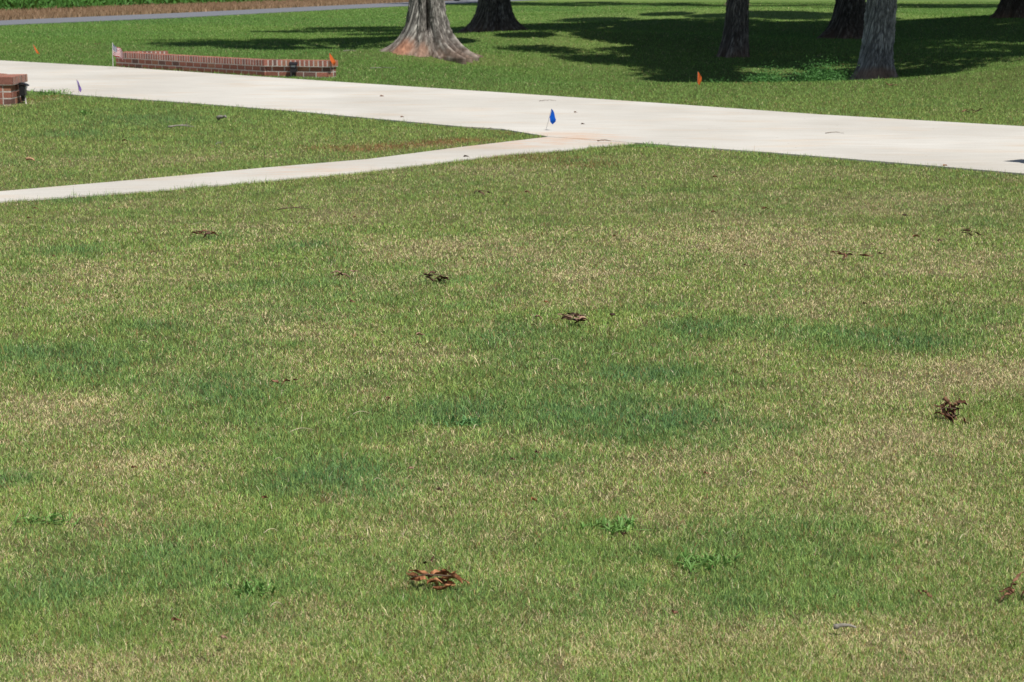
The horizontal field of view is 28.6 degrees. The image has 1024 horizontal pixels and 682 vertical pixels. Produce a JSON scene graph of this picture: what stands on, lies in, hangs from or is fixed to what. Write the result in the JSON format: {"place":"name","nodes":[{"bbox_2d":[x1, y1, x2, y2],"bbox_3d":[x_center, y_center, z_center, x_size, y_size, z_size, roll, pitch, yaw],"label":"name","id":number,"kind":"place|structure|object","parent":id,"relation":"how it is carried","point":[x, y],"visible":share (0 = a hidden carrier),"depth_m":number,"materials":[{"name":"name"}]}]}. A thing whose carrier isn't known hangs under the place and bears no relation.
{"place":"outdoors","nodes":[
{"label":"outdoors","id":0,"kind":"place"},
{"bbox_2d":[0,0,302,10],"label":"crop field","id":1,"kind":"structure","parent":0,"point":[16,4],"depth_m":93.58,"materials":[{"name":"green plant"}]},
{"bbox_2d":[0,0,408,19],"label":"dry grass","id":2,"kind":"structure","parent":0,"point":[60,12],"depth_m":91.01,"materials":[{"name":"brown plant"}]},
{"bbox_2d":[216,115,226,119],"bbox_3d":[-3.226,-2.494,22.433,0.058,0.064,0.196,-10,14,-44],"label":"branch piece","id":3,"kind":"object","parent":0,"point":[218,117],"visible":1,"depth_m":22.45,"materials":[{"name":"grey wood"}]},
{"bbox_2d":[0,0,529,25],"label":"road","id":4,"kind":"structure","parent":0,"point":[151,16],"depth_m":84.06,"materials":[{"name":"grey asphalt"}]},
{"bbox_2d":[0,137,633,202],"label":"path","id":5,"kind":"structure","parent":0,"point":[533,145],"depth_m":16.62,"materials":[{"name":"concrete"}]},
{"bbox_2d":[0,0,1023,681],"bbox_3d":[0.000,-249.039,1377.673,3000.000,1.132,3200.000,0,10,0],"label":"ground","id":6,"kind":"structure","parent":0,"point":[676,42],"depth_m":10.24,"materials":[{"name":"green plant"}]},
{"bbox_2d":[0,73,27,104],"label":"brick wall","id":7,"kind":"structure","parent":6,"relation":"on","point":[9,90],"depth_m":25.17,"materials":[{"name":"red brick"}]},
{"bbox_2d":[18,82,28,103],"bbox_3d":[-6.167,-3.110,25.444,0.118,0.325,0.132,0,10,0],"label":"wall lamp","id":8,"kind":"object","parent":7,"relation":"attached to","point":[22,90],"visible":0.91,"depth_m":25.39,"materials":[{"name":"black plastic"}]},
{"bbox_2d":[14,507,83,524],"bbox_3d":[-1.365,0.515,5.956,0.193,0.049,0.100,2,11,12],"label":"weed","id":9,"kind":"object","parent":6,"relation":"on","point":[51,518],"visible":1,"depth_m":5.95,"materials":[{"name":"green plant"}]},
{"bbox_2d":[27,88,70,95],"bbox_3d":[-6.310,-3.390,27.310,0.677,0.090,0.627,-3,11,-17],"label":"weed","id":10,"kind":"object","parent":6,"relation":"on","point":[40,92],"visible":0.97,"depth_m":27.31,"materials":[{"name":"green plant"}]},
{"bbox_2d":[79,110,94,114],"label":"weed","id":11,"kind":"object","parent":6,"relation":"on","point":[84,112],"visible":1,"depth_m":23.40,"materials":[{"name":"green plant"}]},
{"bbox_2d":[112,42,122,60],"bbox_3d":[-6.803,-4.897,34.711,0.198,0.510,0.036,2,11,13],"label":"american flag","id":12,"kind":"object","parent":6,"relation":"on","point":[117,51],"visible":0.98,"depth_m":34.69,"materials":[{"name":"multicoloured fabric"}]},
{"bbox_2d":[168,124,193,127],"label":"twig","id":13,"kind":"object","parent":6,"relation":"on","point":[180,125],"visible":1,"depth_m":21.17,"materials":[{"name":"grey wood"}]},
{"bbox_2d":[190,230,216,237],"bbox_3d":[-1.901,-0.656,12.372,0.200,0.055,0.107,9,14,41],"label":"leaf cluster","id":14,"kind":"object","parent":6,"relation":"on","point":[202,231],"visible":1,"depth_m":12.36,"materials":[{"name":"brown plant"}]},
{"bbox_2d":[115,51,337,77],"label":"brick wall","id":15,"kind":"structure","parent":6,"relation":"on","point":[161,60],"depth_m":33.02,"materials":[{"name":"red brick"}]},
{"bbox_2d":[289,62,297,76],"bbox_3d":[-3.480,-4.322,31.995,0.132,0.234,0.110,0,10,0],"label":"wall lamp","id":16,"kind":"object","parent":15,"relation":"attached to","point":[293,67],"visible":1,"depth_m":31.98,"materials":[{"name":"black plastic"}]},
{"bbox_2d":[223,579,277,596],"bbox_3d":[-0.680,0.643,5.262,0.125,0.045,0.130,-5,11,-24],"label":"weed","id":17,"kind":"object","parent":6,"relation":"on","point":[247,586],"visible":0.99,"depth_m":5.26,"materials":[{"name":"green plant"}]},
{"bbox_2d":[271,376,300,385],"bbox_3d":[-0.883,0.157,7.801,0.144,0.051,0.038,-9,14,-41],"label":"leaf cluster","id":18,"kind":"object","parent":6,"relation":"on","point":[277,381],"visible":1,"depth_m":7.79,"materials":[{"name":"brown plant"}]},
{"bbox_2d":[277,206,307,209],"bbox_3d":[-1.480,-0.904,13.693,0.223,0.026,0.094,-4,11,-19],"label":"twig","id":19,"kind":"object","parent":6,"relation":"on","point":[292,207],"visible":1,"depth_m":13.71,"materials":[{"name":"brown wood"}]},
{"bbox_2d":[329,53,335,68],"bbox_3d":[-2.841,-4.350,31.816,0.109,0.430,0.030,2,10,9],"label":"marker flag","id":20,"kind":"object","parent":6,"relation":"on","point":[332,60],"visible":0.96,"depth_m":31.80,"materials":[{"name":"plastic"}]},
{"bbox_2d":[331,270,357,276],"bbox_3d":[-0.893,-0.362,10.717,0.122,0.035,0.093,3,11,16],"label":"leaf cluster","id":21,"kind":"object","parent":6,"relation":"on","point":[341,273],"visible":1,"depth_m":10.71,"materials":[{"name":"brown plant"}]},
{"bbox_2d":[379,0,482,64],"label":"tree","id":22,"kind":"object","parent":6,"relation":"on","point":[427,31],"visible":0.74,"depth_m":39.94,"materials":[{"name":"brown plant"}]},
{"bbox_2d":[419,271,451,281],"bbox_3d":[-0.402,-0.329,10.592,0.164,0.080,0.128,-3,11,-16],"label":"leaf cluster","id":23,"kind":"object","parent":6,"relation":"on","point":[437,278],"visible":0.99,"depth_m":10.58,"materials":[{"name":"plant"}]},
{"bbox_2d":[406,568,469,589],"bbox_3d":[-0.213,0.632,5.306,0.185,0.073,0.140,4,11,23],"label":"leaf cluster","id":24,"kind":"object","parent":6,"relation":"on","point":[443,573],"visible":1,"depth_m":5.29,"materials":[{"name":"brown plant"}]},
{"bbox_2d":[431,415,486,426],"bbox_3d":[-0.188,0.284,7.246,0.209,0.043,0.100,0,10,0],"label":"weed","id":25,"kind":"object","parent":6,"relation":"on","point":[468,421],"visible":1,"depth_m":7.25,"materials":[{"name":"green plant"}]},
{"bbox_2d":[471,190,490,196],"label":"leaf cluster","id":26,"kind":"object","parent":6,"relation":"on","point":[481,192],"visible":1,"depth_m":14.71,"materials":[{"name":"brown plant"}]},
{"bbox_2d":[455,0,527,33],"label":"tree","id":27,"kind":"object","parent":6,"relation":"on","point":[493,15],"visible":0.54,"depth_m":53.62,"materials":[{"name":"brown plant"}]},
{"bbox_2d":[558,312,590,323],"bbox_3d":[0.291,-0.101,9.317,0.150,0.079,0.105,10,14,43],"label":"leaf cluster","id":28,"kind":"object","parent":6,"relation":"on","point":[581,318],"visible":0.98,"depth_m":9.32,"materials":[{"name":"brown plant"}]},
{"bbox_2d":[579,514,656,534],"bbox_3d":[0.302,0.534,5.865,0.206,0.045,0.152,-5,12,-26],"label":"weed","id":29,"kind":"object","parent":6,"relation":"on","point":[627,520],"visible":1,"depth_m":5.88,"materials":[{"name":"green plant"}]},
{"bbox_2d":[628,141,686,147],"bbox_3d":[1.336,-1.867,19.032,0.443,0.056,0.571,-7,13,-35],"label":"weed","id":30,"kind":"object","parent":6,"relation":"on","point":[630,145],"visible":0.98,"depth_m":19.03,"materials":[{"name":"green plant"}]},
{"bbox_2d":[697,72,701,84],"bbox_3d":[2.752,-3.842,29.549,0.071,0.240,0.033,8,13,38],"label":"marker flag","id":31,"kind":"object","parent":6,"relation":"on","point":[699,78],"visible":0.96,"depth_m":29.55,"materials":[{"name":"plastic"}]},
{"bbox_2d":[667,544,743,572],"bbox_3d":[0.516,0.597,5.523,0.169,0.043,0.208,10,14,43],"label":"weed","id":32,"kind":"object","parent":6,"relation":"on","point":[691,565],"visible":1,"depth_m":5.51,"materials":[{"name":"green plant"}]},
{"bbox_2d":[716,0,749,57],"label":"tree","id":33,"kind":"object","parent":6,"relation":"on","point":[735,40],"visible":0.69,"depth_m":42.95,"materials":[{"name":"brown plant"}]},
{"bbox_2d":[738,60,799,82],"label":"undergrowth","id":34,"kind":"object","parent":6,"relation":"on","point":[763,77],"visible":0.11,"depth_m":32.88,"materials":[{"name":"green plant"}]},
{"bbox_2d":[782,55,856,82],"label":"undergrowth","id":35,"kind":"object","parent":6,"relation":"on","point":[825,75],"visible":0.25,"depth_m":32.86,"materials":[{"name":"green plant"}]},
{"bbox_2d":[816,0,865,38],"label":"tree","id":36,"kind":"object","parent":6,"relation":"on","point":[846,21],"visible":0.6,"depth_m":49.14,"materials":[{"name":"brown plant"}]},
{"bbox_2d":[833,623,856,628],"bbox_3d":[0.817,0.700,4.932,0.056,0.016,0.014,0,10,2],"label":"stick","id":37,"kind":"object","parent":6,"relation":"on","point":[837,626],"visible":1,"depth_m":4.93,"materials":[{"name":"grey wood"}]},
{"bbox_2d":[831,250,871,258],"bbox_3d":[1.938,-0.492,11.472,0.240,0.053,0.122,2,11,12],"label":"leaf cluster","id":38,"kind":"object","parent":6,"relation":"on","point":[839,253],"visible":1,"depth_m":11.46,"materials":[{"name":"plant"}]},
{"bbox_2d":[850,0,897,79],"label":"tree","id":39,"kind":"object","parent":6,"relation":"on","point":[876,60],"visible":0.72,"depth_m":38.18,"materials":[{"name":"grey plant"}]},
{"bbox_2d":[918,589,931,597],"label":"leaf cluster","id":40,"kind":"object","parent":6,"relation":"on","point":[925,591],"visible":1,"depth_m":5.16,"materials":[{"name":"brown plant"}]},
{"bbox_2d":[934,396,968,424],"bbox_3d":[1.596,0.264,7.311,0.116,0.113,0.140,-2,10,-10],"label":"leaf cluster","id":41,"kind":"object","parent":6,"relation":"on","point":[951,408],"visible":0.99,"depth_m":7.32,"materials":[{"name":"brown plant"}]},
{"bbox_2d":[962,107,983,112],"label":"leaf cluster","id":42,"kind":"object","parent":6,"relation":"on","point":[972,109],"visible":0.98,"depth_m":23.50,"materials":[{"name":"brown plant"}]},
{"bbox_2d":[962,229,983,235],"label":"leaf cluster","id":43,"kind":"object","parent":6,"relation":"on","point":[970,233],"visible":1,"depth_m":12.38,"materials":[{"name":"plant"}]},
{"bbox_2d":[988,0,1023,18],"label":"tree","id":44,"kind":"object","parent":6,"relation":"on","point":[1010,8],"visible":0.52,"depth_m":54.03,"materials":[{"name":"brown plant"}]},
{"bbox_2d":[998,571,1023,602],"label":"leaf cluster","id":45,"kind":"object","parent":6,"relation":"on","point":[1010,590],"visible":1,"depth_m":5.21,"materials":[{"name":"brown plant"}]},
{"bbox_2d":[0,60,1023,174],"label":"driveway","id":46,"kind":"structure","parent":0,"point":[984,147],"depth_m":22.93,"materials":[{"name":"concrete"}]},
{"bbox_2d":[546,109,555,128],"bbox_3d":[0.402,-2.276,20.863,0.124,0.271,0.040,4,11,19],"label":"marker flag","id":47,"kind":"object","parent":46,"relation":"on","point":[552,118],"visible":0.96,"depth_m":20.85,"materials":[{"name":"plastic"}]}
]}

